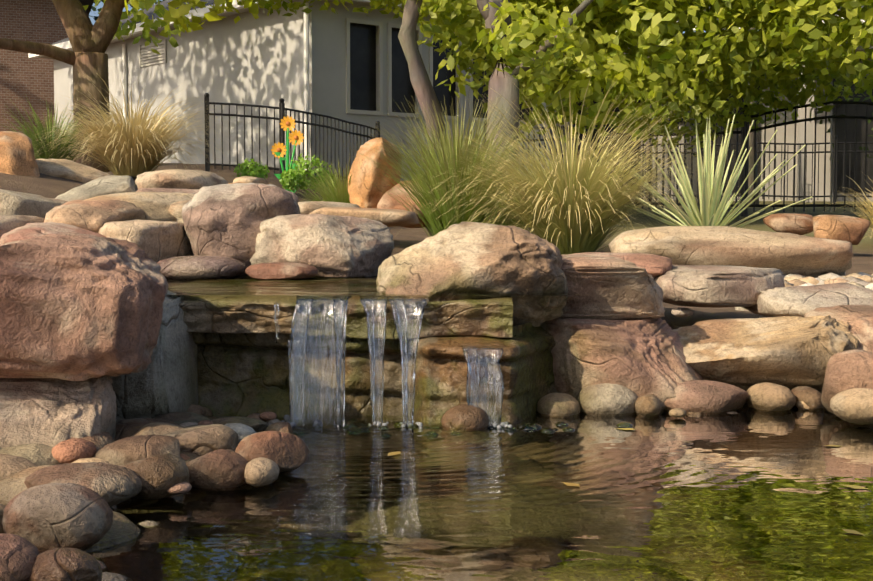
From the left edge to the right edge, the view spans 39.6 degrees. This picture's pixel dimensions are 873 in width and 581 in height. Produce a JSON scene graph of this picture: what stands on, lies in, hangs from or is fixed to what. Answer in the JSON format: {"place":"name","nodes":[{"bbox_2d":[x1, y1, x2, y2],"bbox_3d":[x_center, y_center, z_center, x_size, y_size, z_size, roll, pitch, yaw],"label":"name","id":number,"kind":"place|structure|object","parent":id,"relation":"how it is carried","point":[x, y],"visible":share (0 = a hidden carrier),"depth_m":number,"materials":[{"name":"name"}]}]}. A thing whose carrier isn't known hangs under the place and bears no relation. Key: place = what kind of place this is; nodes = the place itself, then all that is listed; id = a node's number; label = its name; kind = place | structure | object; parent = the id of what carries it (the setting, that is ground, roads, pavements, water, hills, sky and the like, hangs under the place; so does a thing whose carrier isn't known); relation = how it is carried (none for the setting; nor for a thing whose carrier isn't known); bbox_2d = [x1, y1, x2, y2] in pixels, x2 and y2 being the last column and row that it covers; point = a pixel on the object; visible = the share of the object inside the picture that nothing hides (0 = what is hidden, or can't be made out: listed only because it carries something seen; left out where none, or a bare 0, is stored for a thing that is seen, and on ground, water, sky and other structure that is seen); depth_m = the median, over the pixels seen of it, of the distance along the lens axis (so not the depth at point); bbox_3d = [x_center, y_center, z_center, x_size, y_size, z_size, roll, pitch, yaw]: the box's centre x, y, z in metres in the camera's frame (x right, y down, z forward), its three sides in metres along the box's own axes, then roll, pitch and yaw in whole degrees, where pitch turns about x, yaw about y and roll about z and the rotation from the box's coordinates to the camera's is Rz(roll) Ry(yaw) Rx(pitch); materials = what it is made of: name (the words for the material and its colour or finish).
{"place":"outdoors","nodes":[
{"label":"outdoors","id":0,"kind":"place"},
{"bbox_2d":[80,0,93,15],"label":"neighbour roof","id":1,"kind":"structure","parent":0,"point":[87,2],"depth_m":32.70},
{"bbox_2d":[0,412,308,580],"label":"bank rocks","id":2,"kind":"structure","parent":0,"point":[58,521],"depth_m":1.77,"materials":[{"name":"brown stone"}]},
{"bbox_2d":[89,0,758,32],"label":"sky","id":3,"kind":"structure","parent":0,"point":[92,13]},
{"bbox_2d":[0,163,872,329],"bbox_3d":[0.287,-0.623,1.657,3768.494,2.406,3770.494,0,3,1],"label":"ground","id":4,"kind":"structure","parent":0,"point":[46,186],"depth_m":8.10,"materials":[{"name":"soil"}]},
{"bbox_2d":[0,0,67,148],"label":"neighbour brick walls","id":5,"kind":"structure","parent":4,"relation":"on","point":[24,79],"depth_m":30.47,"materials":[{"name":"brown brick"}]},
{"bbox_2d":[83,0,197,54],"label":"tree leaves","id":6,"kind":"object","parent":4,"relation":"on","point":[141,16],"visible":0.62,"depth_m":21.59,"materials":[{"name":"green plant"}]},
{"bbox_2d":[0,0,464,171],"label":"tree","id":7,"kind":"object","parent":4,"relation":"on","point":[86,57],"depth_m":11.84,"materials":[{"name":"brown plant"}]},
{"bbox_2d":[124,0,423,31],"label":"tree leaves","id":8,"kind":"object","parent":7,"relation":"attached to","point":[174,15],"visible":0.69,"depth_m":11.14,"materials":[{"name":"green plant"}]},
{"bbox_2d":[233,153,336,192],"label":"shrubs","id":9,"kind":"object","parent":4,"relation":"on","point":[289,175],"visible":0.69,"depth_m":8.89,"materials":[{"name":"green plant"}]},
{"bbox_2d":[274,128,299,192],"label":"flower stems","id":10,"kind":"object","parent":4,"relation":"on","point":[284,158],"visible":0.58,"depth_m":8.96,"materials":[{"name":"green plant"}]},
{"bbox_2d":[277,121,297,151],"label":"flower centers","id":11,"kind":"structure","parent":10,"relation":"attached to","point":[295,137],"depth_m":8.95,"materials":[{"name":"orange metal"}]},
{"bbox_2d":[271,116,303,157],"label":"flower petals","id":12,"kind":"object","parent":11,"relation":"attached to","point":[290,127],"visible":1,"depth_m":8.95,"materials":[{"name":"orange"}]},
{"bbox_2d":[54,0,551,180],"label":"house walls","id":13,"kind":"structure","parent":4,"relation":"on","point":[247,58],"depth_m":22.11,"materials":[{"name":"white paint"}]},
{"bbox_2d":[50,0,213,44],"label":"house roof","id":14,"kind":"structure","parent":13,"relation":"on","point":[149,12],"depth_m":26.25,"materials":[{"name":"grey"}]},
{"bbox_2d":[139,39,166,67],"bbox_3d":[-5.758,-4.804,24.642,0.050,0.470,1.100,-3,5,-41],"label":"wall vent","id":15,"kind":"object","parent":13,"relation":"attached to","point":[142,49],"visible":0.9,"depth_m":24.64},
{"bbox_2d":[28,0,401,169],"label":"trim","id":16,"kind":"structure","parent":13,"relation":"attached to","point":[66,45],"depth_m":21.38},
{"bbox_2d":[37,0,401,58],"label":"roof eave","id":17,"kind":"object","parent":13,"relation":"attached to","point":[242,10],"depth_m":22.94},
{"bbox_2d":[346,18,539,124],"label":"house window frames","id":18,"kind":"structure","parent":13,"relation":"in","point":[390,26],"depth_m":21.68,"materials":[{"name":"grey metal"}]},
{"bbox_2d":[350,23,532,120],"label":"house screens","id":19,"kind":"object","parent":18,"relation":"in","point":[362,66],"visible":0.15,"depth_m":21.99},
{"bbox_2d":[179,295,557,423],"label":"stone wall","id":20,"kind":"structure","parent":4,"relation":"on","point":[242,363],"depth_m":2.54,"materials":[{"name":"brown stone"}]},
{"bbox_2d":[167,275,580,295],"bbox_3d":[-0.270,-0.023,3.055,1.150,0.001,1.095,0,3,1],"label":"stone ledge","id":21,"kind":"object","parent":20,"relation":"on","point":[243,285],"depth_m":2.79,"materials":[{"name":"brown stone"}]},
{"bbox_2d":[274,295,504,426],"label":"waterfall streams","id":22,"kind":"object","parent":20,"relation":"attached to","point":[316,346],"visible":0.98,"depth_m":2.46,"materials":[{"name":"liquid"}]},
{"bbox_2d":[0,131,870,277],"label":"rocks","id":23,"kind":"object","parent":4,"relation":"on","point":[143,211],"visible":0.62,"depth_m":4.65,"materials":[{"name":"brown stone"}]},
{"bbox_2d":[0,183,872,448],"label":"boulders","id":24,"kind":"object","parent":4,"relation":"on","point":[96,337],"visible":0.9,"depth_m":2.61,"materials":[{"name":"brown stone"}]},
{"bbox_2d":[0,76,872,254],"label":"ornamental grasses","id":25,"kind":"object","parent":4,"relation":"on","point":[571,206],"visible":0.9,"depth_m":6.29,"materials":[{"name":"green plant"}]},
{"bbox_2d":[89,0,872,165],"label":"trees","id":26,"kind":"object","parent":4,"relation":"on","point":[93,8],"depth_m":24.43,"materials":[{"name":"green plant"}]},
{"bbox_2d":[204,93,872,216],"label":"iron fence","id":27,"kind":"object","parent":4,"relation":"on","point":[743,132],"visible":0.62,"depth_m":17.34,"materials":[{"name":"black metal"}]},
{"bbox_2d":[398,0,872,203],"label":"tree","id":28,"kind":"object","parent":4,"relation":"on","point":[583,43],"depth_m":10.72,"materials":[{"name":"green plant"}]},
{"bbox_2d":[522,0,867,37],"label":"tree leaves","id":29,"kind":"object","parent":4,"relation":"on","point":[607,3],"visible":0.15,"depth_m":11.13,"materials":[{"name":"green plant"}]},
{"bbox_2d":[552,33,872,201],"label":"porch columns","id":30,"kind":"structure","parent":4,"relation":"on","point":[810,132],"depth_m":24.62,"materials":[{"name":"beige paint"}]},
{"bbox_2d":[616,114,811,227],"bbox_3d":[1.519,-0.650,7.014,1.136,0.748,1.295,3,4,36],"label":"yucca plant","id":31,"kind":"object","parent":4,"relation":"on","point":[710,197],"visible":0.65,"depth_m":6.85,"materials":[{"name":"green plant"}]},
{"bbox_2d":[735,272,872,317],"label":"gravel pebbles","id":32,"kind":"object","parent":4,"relation":"on","point":[862,279],"visible":0.12,"depth_m":4.56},
{"bbox_2d":[809,107,831,211],"bbox_3d":[4.872,-1.679,15.358,0.310,1.378,0.024,0,3,1],"label":"shepherd hook","id":33,"kind":"object","parent":4,"relation":"on","point":[811,109],"visible":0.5,"depth_m":15.35,"materials":[{"name":"beige paint"}]},
{"bbox_2d":[3,403,872,580],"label":"pond water","id":34,"kind":"structure","parent":0,"point":[745,493],"depth_m":1.75,"materials":[{"name":"green liquid"}]},
{"bbox_2d":[281,414,511,428],"bbox_3d":[-0.083,0.271,2.465,0.476,0.020,0.110,0,3,4],"label":"water foam","id":35,"kind":"object","parent":34,"relation":"on","point":[286,417],"visible":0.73,"depth_m":2.44,"materials":[{"name":"grey"}]},
{"bbox_2d":[52,307,808,580],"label":"pebbles","id":36,"kind":"object","parent":34,"relation":"on","point":[260,471],"visible":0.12,"depth_m":1.97,"materials":[{"name":"brown stone"}]},
{"bbox_2d":[285,418,632,435],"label":"foam bubbles","id":37,"kind":"object","parent":34,"relation":"on","point":[353,425],"visible":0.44,"depth_m":2.42},
{"bbox_2d":[387,423,867,534],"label":"floating leaves","id":38,"kind":"object","parent":34,"relation":"on","point":[575,484],"visible":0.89,"depth_m":1.90,"materials":[{"name":"brown plant"}]},
{"bbox_2d":[574,77,872,193],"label":"dark porch openings","id":39,"kind":"object","parent":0,"point":[851,125],"visible":0.08,"depth_m":24.39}
]}

